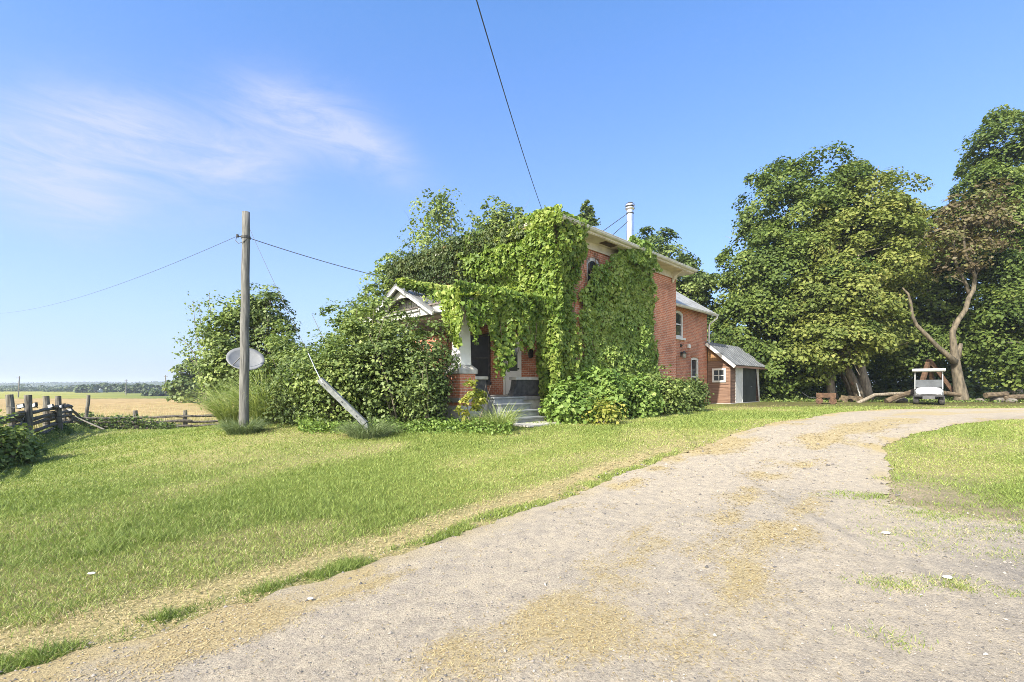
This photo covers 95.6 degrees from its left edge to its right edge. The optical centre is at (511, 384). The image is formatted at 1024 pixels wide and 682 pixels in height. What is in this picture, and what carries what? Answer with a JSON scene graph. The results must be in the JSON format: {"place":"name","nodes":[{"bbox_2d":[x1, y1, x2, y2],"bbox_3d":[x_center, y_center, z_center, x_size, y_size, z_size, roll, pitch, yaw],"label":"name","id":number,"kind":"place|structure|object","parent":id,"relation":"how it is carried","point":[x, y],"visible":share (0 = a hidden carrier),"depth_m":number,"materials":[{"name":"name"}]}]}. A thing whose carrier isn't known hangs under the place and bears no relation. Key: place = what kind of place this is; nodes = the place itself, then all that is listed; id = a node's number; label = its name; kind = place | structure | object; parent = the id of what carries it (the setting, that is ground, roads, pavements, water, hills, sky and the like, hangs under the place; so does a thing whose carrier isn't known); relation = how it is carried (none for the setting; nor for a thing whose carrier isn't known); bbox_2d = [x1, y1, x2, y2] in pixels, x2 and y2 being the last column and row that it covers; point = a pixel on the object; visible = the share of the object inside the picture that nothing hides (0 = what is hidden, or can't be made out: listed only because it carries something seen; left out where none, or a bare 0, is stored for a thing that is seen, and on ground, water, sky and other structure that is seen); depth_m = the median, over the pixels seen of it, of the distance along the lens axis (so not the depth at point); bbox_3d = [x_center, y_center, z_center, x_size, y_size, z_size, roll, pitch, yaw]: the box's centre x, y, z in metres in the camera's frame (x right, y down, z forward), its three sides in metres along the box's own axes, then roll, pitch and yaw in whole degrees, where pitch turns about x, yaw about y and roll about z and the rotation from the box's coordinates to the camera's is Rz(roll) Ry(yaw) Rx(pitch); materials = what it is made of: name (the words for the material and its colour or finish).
{"place":"outdoors","nodes":[
{"label":"outdoors","id":0,"kind":"place"},
{"bbox_2d":[0,381,171,386],"bbox_3d":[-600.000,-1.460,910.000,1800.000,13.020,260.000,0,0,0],"label":"hills","id":1,"kind":"structure","parent":0,"point":[77,383],"depth_m":876.36,"materials":[{"name":"green plant"}]},
{"bbox_2d":[0,381,163,386],"bbox_3d":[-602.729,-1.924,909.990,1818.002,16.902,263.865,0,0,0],"label":"hill forest","id":2,"kind":"object","parent":1,"relation":"on","point":[74,382],"visible":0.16,"depth_m":880.43,"materials":[{"name":"green plant"}]},
{"bbox_2d":[0,398,237,419],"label":"wheat field","id":3,"kind":"structure","parent":0,"point":[114,403],"depth_m":48.77,"materials":[{"name":"beige plant"}]},
{"bbox_2d":[150,374,285,425],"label":"fountain grass","id":4,"kind":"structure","parent":0,"point":[225,411],"depth_m":13.19,"materials":[{"name":"green plant"}]},
{"bbox_2d":[160,366,300,424],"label":"fountain grass","id":5,"kind":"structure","parent":0,"point":[255,412],"depth_m":12.89,"materials":[{"name":"green plant"}]},
{"bbox_2d":[0,408,1023,681],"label":"driveway","id":6,"kind":"structure","parent":0,"point":[854,464],"depth_m":3.39,"materials":[{"name":"beige gravel"}]},
{"bbox_2d":[0,418,1022,681],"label":"straw litter","id":7,"kind":"object","parent":6,"relation":"on","point":[584,634],"visible":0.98,"depth_m":3.08,"materials":[{"name":"beige plant"}]},
{"bbox_2d":[942,575,952,578],"bbox_3d":[3.432,1.513,3.657,0.059,0.026,0.058,0,0,43],"label":"white stone","id":8,"kind":"object","parent":6,"relation":"on","point":[948,576],"visible":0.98,"depth_m":3.64,"materials":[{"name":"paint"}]},
{"bbox_2d":[0,386,1023,674],"bbox_3d":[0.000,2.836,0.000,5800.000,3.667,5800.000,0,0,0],"label":"ground","id":9,"kind":"structure","parent":0,"point":[908,492],"depth_m":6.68,"materials":[{"name":"green plant"}]},
{"bbox_2d":[0,409,46,468],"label":"bush","id":10,"kind":"object","parent":9,"relation":"on","point":[21,439],"visible":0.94,"depth_m":9.44,"materials":[{"name":"green plant"}]},
{"bbox_2d":[0,394,81,435],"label":"rail fence","id":11,"kind":"object","parent":9,"relation":"on","point":[60,417],"visible":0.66,"depth_m":14.59,"materials":[{"name":"wood"}]},
{"bbox_2d":[6,403,24,408],"bbox_3d":[-13.546,0.590,12.650,0.427,0.170,0.114,0,0,-17],"label":"solar lamp","id":12,"kind":"object","parent":11,"relation":"attached to","point":[20,406],"visible":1,"depth_m":12.65,"materials":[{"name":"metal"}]},
{"bbox_2d":[32,402,37,407],"bbox_3d":[-13.541,0.578,13.158,0.430,0.170,0.114,0,0,35],"label":"solar lamp","id":13,"kind":"object","parent":11,"relation":"attached to","point":[35,405],"visible":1,"depth_m":13.05,"materials":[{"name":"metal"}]},
{"bbox_2d":[0,423,92,477],"bbox_3d":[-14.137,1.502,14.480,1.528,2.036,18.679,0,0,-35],"label":"weeds","id":14,"kind":"object","parent":9,"relation":"on","point":[56,429],"visible":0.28,"depth_m":15.11,"materials":[{"name":"green plant"}]},
{"bbox_2d":[0,383,163,391],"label":"distant woods","id":15,"kind":"object","parent":9,"relation":"on","point":[70,388],"visible":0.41,"depth_m":293.74,"materials":[{"name":"green plant"}]},
{"bbox_2d":[73,384,99,392],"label":"tree","id":16,"kind":"object","parent":9,"relation":"on","point":[88,388],"visible":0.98,"depth_m":227.09,"materials":[{"name":"green plant"}]},
{"bbox_2d":[75,416,103,428],"bbox_3d":[-18.693,1.712,20.550,3.680,0.521,0.068,0,0,31],"label":"fallen rail","id":17,"kind":"object","parent":9,"relation":"on","point":[89,423],"visible":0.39,"depth_m":20.56,"materials":[{"name":"grey wood"}]},
{"bbox_2d":[96,383,122,391],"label":"tree","id":18,"kind":"object","parent":9,"relation":"on","point":[102,385],"visible":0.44,"depth_m":248.17,"materials":[{"name":"green plant"}]},
{"bbox_2d":[0,403,249,428],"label":"wheat stalks","id":19,"kind":"object","parent":9,"relation":"on","point":[142,414],"visible":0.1,"depth_m":30.73,"materials":[{"name":"beige plant"}]},
{"bbox_2d":[102,383,160,392],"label":"tree","id":20,"kind":"object","parent":9,"relation":"on","point":[136,388],"visible":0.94,"depth_m":206.67,"materials":[{"name":"green plant"}]},
{"bbox_2d":[74,411,192,429],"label":"fence weeds","id":21,"kind":"object","parent":9,"relation":"on","point":[165,424],"visible":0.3,"depth_m":23.05,"materials":[{"name":"green plant"}]},
{"bbox_2d":[73,395,218,429],"bbox_3d":[-18.272,1.715,23.858,6.792,2.424,0.530,0,0,-25],"label":"rail fence","id":22,"kind":"object","parent":9,"relation":"on","point":[185,420],"visible":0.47,"depth_m":23.69,"materials":[{"name":"grey wood"}]},
{"bbox_2d":[141,387,168,395],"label":"tree","id":23,"kind":"object","parent":9,"relation":"on","point":[151,391],"visible":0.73,"depth_m":148.10,"materials":[{"name":"green plant"}]},
{"bbox_2d":[160,357,216,402],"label":"distant tree","id":24,"kind":"object","parent":9,"relation":"on","point":[183,380],"visible":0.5,"depth_m":56.63,"materials":[{"name":"green plant"}]},
{"bbox_2d":[172,290,219,409],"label":"sapling","id":25,"kind":"object","parent":9,"relation":"on","point":[190,343],"visible":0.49,"depth_m":18.48,"materials":[{"name":"green plant"}]},
{"bbox_2d":[187,290,266,404],"bbox_3d":[-10.453,-0.962,17.479,2.819,5.387,2.800,0,0,0],"label":"hedge tree","id":26,"kind":"object","parent":9,"relation":"on","point":[211,367],"visible":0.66,"depth_m":16.78,"materials":[{"name":"green plant"}]},
{"bbox_2d":[235,211,250,426],"bbox_3d":[-6.742,-1.416,11.651,0.338,5.846,0.239,0,0,0],"label":"utility pole","id":27,"kind":"object","parent":9,"relation":"on","point":[244,339],"visible":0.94,"depth_m":11.57,"materials":[{"name":"wood"}]},
{"bbox_2d":[9,237,234,312],"bbox_3d":[-19.136,-3.766,19.449,28.961,0.804,0.010,0,0,33],"label":"overhead wire","id":28,"kind":"object","parent":27,"relation":"attached to","point":[142,275],"visible":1,"depth_m":14.49,"materials":[{"name":"black metal"}]},
{"bbox_2d":[226,347,264,369],"bbox_3d":[-7.422,0.153,12.937,0.864,2.438,0.791,0,0,0],"label":"satellite dish","id":29,"kind":"object","parent":27,"relation":"attached to","point":[257,359],"visible":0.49,"depth_m":12.99,"materials":[{"name":"silver metal"}]},
{"bbox_2d":[249,228,307,351],"bbox_3d":[-5.738,-2.353,11.375,1.817,3.189,0.009,0,0,18],"label":"guy wire","id":30,"kind":"object","parent":27,"relation":"attached to","point":[278,291],"visible":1,"depth_m":11.38,"materials":[{"name":"grey metal"}]},
{"bbox_2d":[251,238,396,280],"bbox_3d":[-3.180,-3.334,14.044,8.411,0.742,0.017,0,0,-35],"label":"service cable","id":31,"kind":"object","parent":27,"relation":"attached to","point":[319,260],"visible":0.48,"depth_m":12.60,"materials":[{"name":"rubber"}]},
{"bbox_2d":[207,415,278,434],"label":"grass tuft","id":32,"kind":"object","parent":9,"relation":"on","point":[235,428],"visible":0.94,"depth_m":11.40,"materials":[{"name":"green plant"}]},
{"bbox_2d":[221,282,300,391],"bbox_3d":[-9.543,-1.169,17.874,2.619,5.514,3.063,0,0,37],"label":"hedge tree","id":33,"kind":"object","parent":9,"relation":"on","point":[260,329],"visible":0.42,"depth_m":17.60,"materials":[{"name":"green plant"}]},
{"bbox_2d":[249,319,314,416],"bbox_3d":[-7.360,-0.215,15.496,2.533,3.812,2.758,0,0,0],"label":"bush","id":34,"kind":"object","parent":9,"relation":"on","point":[267,365],"visible":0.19,"depth_m":14.79,"materials":[{"name":"green plant"}]},
{"bbox_2d":[249,339,322,426],"bbox_3d":[-5.990,0.041,13.459,2.495,2.792,2.489,0,0,21],"label":"bush","id":35,"kind":"object","parent":9,"relation":"on","point":[290,411],"visible":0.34,"depth_m":12.78,"materials":[{"name":"green plant"}]},
{"bbox_2d":[279,327,371,425],"bbox_3d":[-4.940,0.043,12.779,2.583,3.219,2.801,0,0,0],"label":"bush","id":36,"kind":"object","parent":9,"relation":"on","point":[323,371],"visible":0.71,"depth_m":11.93,"materials":[{"name":"green plant"}]},
{"bbox_2d":[308,353,369,431],"bbox_3d":[-4.108,0.339,11.135,1.556,2.210,0.154,0,0,-5],"label":"leaning post","id":37,"kind":"object","parent":9,"relation":"on","point":[342,401],"visible":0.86,"depth_m":11.10,"materials":[{"name":"silver metal"}]},
{"bbox_2d":[323,309,381,417],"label":"bush","id":38,"kind":"object","parent":9,"relation":"on","point":[335,320],"visible":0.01,"depth_m":15.18,"materials":[{"name":"green plant"}]},
{"bbox_2d":[299,272,422,422],"bbox_3d":[-4.182,-0.564,13.285,3.530,5.334,3.241,0,0,0],"label":"bush","id":39,"kind":"object","parent":9,"relation":"on","point":[352,328],"visible":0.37,"depth_m":12.81,"materials":[{"name":"green plant"}]},
{"bbox_2d":[327,415,409,438],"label":"grass tuft","id":40,"kind":"object","parent":9,"relation":"on","point":[376,430],"visible":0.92,"depth_m":10.86,"materials":[{"name":"green plant"}]},
{"bbox_2d":[336,249,406,358],"bbox_3d":[-6.251,-2.739,23.538,5.241,8.089,3.749,0,0,0],"label":"backyard tree","id":41,"kind":"object","parent":9,"relation":"on","point":[384,287],"visible":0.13,"depth_m":22.92,"materials":[{"name":"green plant"}]},
{"bbox_2d":[333,311,461,427],"bbox_3d":[-3.002,0.054,12.531,3.313,4.044,2.580,0,0,0],"label":"bush","id":42,"kind":"object","parent":9,"relation":"on","point":[379,400],"visible":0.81,"depth_m":12.09,"materials":[{"name":"green plant"}]},
{"bbox_2d":[297,413,512,436],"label":"weeds","id":43,"kind":"object","parent":9,"relation":"on","point":[307,425],"visible":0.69,"depth_m":11.70,"materials":[{"name":"green plant"}]},
{"bbox_2d":[400,340,452,427],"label":"bush","id":44,"kind":"object","parent":9,"relation":"on","point":[431,407],"visible":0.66,"depth_m":12.02,"materials":[{"name":"green plant"}]},
{"bbox_2d":[397,185,484,255],"bbox_3d":[-4.448,-5.505,29.137,5.832,13.637,4.652,0,0,0],"label":"birch tree","id":45,"kind":"object","parent":9,"relation":"on","point":[439,208],"visible":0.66,"depth_m":28.56,"materials":[{"name":"green plant"}]},
{"bbox_2d":[451,378,490,428],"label":"yellow shrub","id":46,"kind":"object","parent":9,"relation":"on","point":[479,398],"visible":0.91,"depth_m":11.98,"materials":[{"name":"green plant"}]},
{"bbox_2d":[461,412,505,430],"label":"reed clump","id":47,"kind":"object","parent":9,"relation":"on","point":[479,420],"visible":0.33,"depth_m":11.82,"materials":[{"name":"green plant"}]},
{"bbox_2d":[440,195,529,234],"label":"backyard tree","id":48,"kind":"object","parent":9,"relation":"on","point":[498,217],"visible":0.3,"depth_m":32.46,"materials":[{"name":"green plant"}]},
{"bbox_2d":[468,402,531,431],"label":"reed clump","id":49,"kind":"object","parent":9,"relation":"on","point":[510,418],"visible":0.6,"depth_m":11.75,"materials":[{"name":"green plant"}]},
{"bbox_2d":[359,202,718,422],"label":"brick house","id":50,"kind":"structure","parent":9,"relation":"on","point":[680,329],"depth_m":17.30,"materials":[{"name":"red brick"}]},
{"bbox_2d":[384,219,530,375],"bbox_3d":[-1.905,-2.771,18.373,1.585,6.247,9.889,0,0,-45],"label":"wall ivy","id":51,"kind":"object","parent":50,"relation":"attached to","point":[429,261],"depth_m":18.50,"materials":[{"name":"green plant"}]},
{"bbox_2d":[470,333,490,384],"bbox_3d":[-1.408,-0.975,18.151,1.700,1.950,0.077,0,0,45],"label":"door","id":52,"kind":"structure","parent":50,"relation":"in","point":[481,352],"depth_m":17.90,"materials":[{"name":"grey wood"}]},
{"bbox_2d":[395,204,590,415],"bbox_3d":[-1.010,-2.292,15.127,5.928,6.858,5.210,0,0,31],"label":"climbing vine","id":53,"kind":"object","parent":50,"relation":"attached to","point":[546,298],"visible":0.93,"depth_m":14.84,"materials":[{"name":"green plant"}]},
{"bbox_2d":[476,0,542,211],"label":"service cable","id":54,"kind":"object","parent":50,"relation":"attached to","point":[504,92],"visible":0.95,"depth_m":7.80,"materials":[{"name":"rubber"}]},
{"bbox_2d":[506,340,519,394],"bbox_3d":[0.013,-0.640,16.825,0.085,2.000,0.760,0,0,-45],"label":"front door","id":55,"kind":"structure","parent":50,"relation":"in","point":[514,371],"depth_m":16.81,"materials":[{"name":"white paint"}]},
{"bbox_2d":[587,257,600,297],"bbox_3d":[2.949,-3.665,16.941,0.070,1.930,0.930,0,0,45],"label":"window","id":56,"kind":"structure","parent":50,"relation":"in","point":[592,260],"depth_m":16.87,"materials":[{"name":"black glass"}]},
{"bbox_2d":[578,235,662,386],"bbox_3d":[4.590,-2.285,17.892,6.461,6.854,0.936,0,0,-45],"label":"side wall vine","id":57,"kind":"object","parent":50,"relation":"attached to","point":[626,288],"visible":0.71,"depth_m":17.66,"materials":[{"name":"green plant"}]},
{"bbox_2d":[676,310,685,340],"bbox_3d":[8.376,-2.995,23.344,1.180,1.470,0.230,0,0,-45],"label":"window","id":58,"kind":"structure","parent":50,"relation":"in","point":[679,316],"depth_m":23.48,"materials":[{"name":"white paint"}]},
{"bbox_2d":[691,357,697,380],"bbox_3d":[9.684,-0.425,24.709,0.960,2.050,0.070,0,0,-45],"label":"window","id":59,"kind":"structure","parent":50,"relation":"in","point":[694,361],"depth_m":24.81,"materials":[{"name":"white paint"}]},
{"bbox_2d":[538,373,606,424],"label":"shrub","id":60,"kind":"object","parent":9,"relation":"on","point":[564,403],"visible":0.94,"depth_m":13.30,"materials":[{"name":"green plant"}]},
{"bbox_2d":[577,199,600,226],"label":"spruce tree","id":61,"kind":"object","parent":9,"relation":"on","point":[589,213],"visible":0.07,"depth_m":35.68,"materials":[{"name":"green plant"}]},
{"bbox_2d":[578,394,627,426],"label":"shrub","id":62,"kind":"object","parent":9,"relation":"on","point":[607,411],"visible":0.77,"depth_m":12.94,"materials":[{"name":"yellow plant"}]},
{"bbox_2d":[575,365,643,419],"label":"shrub","id":63,"kind":"object","parent":9,"relation":"on","point":[603,383],"visible":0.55,"depth_m":14.38,"materials":[{"name":"green plant"}]},
{"bbox_2d":[619,372,666,417],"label":"shrub","id":64,"kind":"object","parent":9,"relation":"on","point":[643,396],"visible":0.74,"depth_m":15.44,"materials":[{"name":"green plant"}]},
{"bbox_2d":[642,364,693,414],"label":"shrub","id":65,"kind":"object","parent":9,"relation":"on","point":[673,393],"visible":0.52,"depth_m":16.83,"materials":[{"name":"green plant"}]},
{"bbox_2d":[635,226,718,309],"bbox_3d":[11.206,-5.516,36.243,8.251,13.497,7.448,0,0,0],"label":"backyard tree","id":66,"kind":"object","parent":9,"relation":"on","point":[699,283],"visible":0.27,"depth_m":33.83,"materials":[{"name":"green plant"}]},
{"bbox_2d":[671,373,713,411],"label":"shrub","id":67,"kind":"object","parent":9,"relation":"on","point":[697,398],"visible":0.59,"depth_m":18.86,"materials":[{"name":"green plant"}]},
{"bbox_2d":[682,269,738,341],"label":"backyard tree","id":68,"kind":"object","parent":9,"relation":"on","point":[710,318],"visible":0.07,"depth_m":35.24,"materials":[{"name":"green plant"}]},
{"bbox_2d":[705,341,766,403],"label":"wooden garage","id":69,"kind":"structure","parent":9,"relation":"on","point":[732,374],"depth_m":25.65,"materials":[{"name":"brown wood"}]},
{"bbox_2d":[712,368,725,381],"bbox_3d":[11.275,-0.510,25.302,0.720,0.760,0.035,0,0,45],"label":"window","id":70,"kind":"structure","parent":69,"relation":"in","point":[718,374],"depth_m":25.28,"materials":[{"name":"white paint"}]},
{"bbox_2d":[743,368,755,401],"bbox_3d":[13.856,0.025,27.108,2.390,1.950,0.104,0,0,-45],"label":"garage door","id":71,"kind":"structure","parent":69,"relation":"in","point":[749,375],"depth_m":27.13,"materials":[{"name":"silver metal"}]},
{"bbox_2d":[802,392,836,403],"bbox_3d":[16.596,0.718,25.084,1.580,0.612,0.680,0,0,35],"label":"garden wagon","id":72,"kind":"object","parent":9,"relation":"on","point":[831,396],"visible":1,"depth_m":24.68,"materials":[{"name":"brown wood"}]},
{"bbox_2d":[707,140,950,399],"bbox_3d":[19.405,-7.706,31.488,13.323,17.939,12.250,0,0,-31],"label":"maple tree","id":73,"kind":"object","parent":9,"relation":"on","point":[756,293],"visible":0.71,"depth_m":29.91,"materials":[{"name":"green plant"}]},
{"bbox_2d":[825,372,834,399],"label":"tree trunk","id":74,"kind":"object","parent":9,"relation":"on","point":[831,388],"visible":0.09,"depth_m":28.54,"materials":[{"name":"grey plant"}]},
{"bbox_2d":[839,345,865,401],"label":"tree trunk","id":75,"kind":"object","parent":9,"relation":"on","point":[850,375],"visible":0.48,"depth_m":28.02,"materials":[{"name":"brown plant"}]},
{"bbox_2d":[778,158,942,395],"bbox_3d":[21.980,-6.915,30.224,8.921,16.585,13.419,0,0,42],"label":"maple tree","id":76,"kind":"object","parent":9,"relation":"on","point":[896,216],"visible":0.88,"depth_m":27.48,"materials":[{"name":"green plant"}]},
{"bbox_2d":[854,351,873,400],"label":"tree trunk","id":77,"kind":"object","parent":9,"relation":"on","point":[864,381],"visible":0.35,"depth_m":28.98,"materials":[{"name":"grey plant"}]},
{"bbox_2d":[713,297,1023,396],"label":"wood edge","id":78,"kind":"object","parent":9,"relation":"on","point":[887,385],"visible":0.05,"depth_m":37.18,"materials":[{"name":"green plant"}]},
{"bbox_2d":[856,392,913,402],"bbox_3d":[21.200,0.772,26.200,3.514,0.744,0.197,0,0,0],"label":"fallen log","id":79,"kind":"object","parent":9,"relation":"on","point":[874,395],"visible":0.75,"depth_m":26.13,"materials":[{"name":"beige wood"}]},
{"bbox_2d":[760,389,1023,402],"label":"undergrowth","id":80,"kind":"object","parent":9,"relation":"on","point":[799,398],"visible":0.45,"depth_m":28.65,"materials":[{"name":"green plant"}]},
{"bbox_2d":[920,359,952,391],"bbox_3d":[25.826,-0.484,28.901,2.490,2.179,1.653,0,0,0],"label":"timber frame","id":81,"kind":"object","parent":80,"relation":"on","point":[929,363],"visible":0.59,"depth_m":28.41,"materials":[{"name":"brown wood"}]},
{"bbox_2d":[1003,394,1023,400],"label":"fallen log","id":82,"kind":"object","parent":80,"relation":"on","point":[1018,396],"visible":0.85,"depth_m":26.66,"materials":[{"name":"brown wood"}]},
{"bbox_2d":[884,388,913,402],"bbox_3d":[21.977,0.649,26.200,1.816,0.932,0.335,0,0,0],"label":"fallen log","id":83,"kind":"object","parent":9,"relation":"on","point":[892,398],"visible":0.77,"depth_m":26.07,"materials":[{"name":"brown wood"}]},
{"bbox_2d":[895,398,907,402],"bbox_3d":[22.497,0.918,26.799,0.677,0.385,0.525,0,0,0],"label":"boulder","id":84,"kind":"object","parent":9,"relation":"on","point":[902,400],"visible":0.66,"depth_m":26.61,"materials":[{"name":"stone"}]},
{"bbox_2d":[912,368,945,404],"bbox_3d":[22.055,0.093,24.568,1.320,1.880,2.325,0,0,41],"label":"golf cart","id":85,"kind":"object","parent":9,"relation":"on","point":[928,389],"visible":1,"depth_m":24.05,"materials":[{"name":"white plastic"}]},
{"bbox_2d":[866,205,1014,379],"bbox_3d":[30.441,-6.092,33.577,8.368,14.675,10.009,0,0,43],"label":"maple tree","id":86,"kind":"object","parent":9,"relation":"on","point":[936,313],"visible":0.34,"depth_m":31.77,"materials":[{"name":"green plant"}]},
{"bbox_2d":[943,391,961,396],"bbox_3d":[25.382,0.516,26.804,1.016,0.361,0.252,0,0,0],"label":"fallen log","id":87,"kind":"object","parent":9,"relation":"on","point":[948,393],"visible":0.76,"depth_m":26.70,"materials":[{"name":"brown wood"}]},
{"bbox_2d":[902,175,1023,401],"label":"rusty tree","id":88,"kind":"object","parent":9,"relation":"on","point":[955,232],"visible":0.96,"depth_m":27.55,"materials":[{"name":"brown plant"}]},
{"bbox_2d":[936,104,1023,394],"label":"maple tree","id":89,"kind":"object","parent":9,"relation":"on","point":[1000,285],"visible":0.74,"depth_m":29.94,"materials":[{"name":"green plant"}]},
{"bbox_2d":[989,397,1003,401],"bbox_3d":[28.286,0.889,27.012,0.763,0.456,0.613,0,0,0],"label":"boulder","id":90,"kind":"object","parent":9,"relation":"on","point":[997,398],"visible":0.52,"depth_m":26.82,"materials":[{"name":"stone"}]},
{"bbox_2d":[983,391,1008,397],"bbox_3d":[27.970,0.580,26.805,1.254,0.387,0.310,0,0,0],"label":"fallen log","id":91,"kind":"object","parent":90,"relation":"on","point":[994,394],"visible":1,"depth_m":26.69,"materials":[{"name":"brown wood"}]},
{"bbox_2d":[1005,398,1017,402],"bbox_3d":[28.622,0.924,26.600,0.596,0.319,0.414,0,0,0],"label":"boulder","id":92,"kind":"object","parent":9,"relation":"on","point":[1010,400],"visible":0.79,"depth_m":26.45,"materials":[{"name":"stone"}]},
{"bbox_2d":[0,0,1023,382],"label":"sky","id":93,"kind":"structure","parent":0,"point":[137,137],"materials":[{"name":"blue"}]},
{"bbox_2d":[513,420,560,426],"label":"path","id":94,"kind":"structure","parent":0,"point":[531,424],"depth_m":12.67,"materials":[{"name":"concrete"}]},
{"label":"firewood","id":95,"kind":"object","parent":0,"visible":0},
{"bbox_2d":[848,395,856,399],"bbox_3d":[19.687,0.740,26.867,0.209,0.240,0.507,0,0,0],"label":"firewood","id":96,"kind":"object","parent":95,"relation":"on","point":[852,397],"visible":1,"depth_m":26.74,"materials":[{"name":"brown wood"}]}
]}

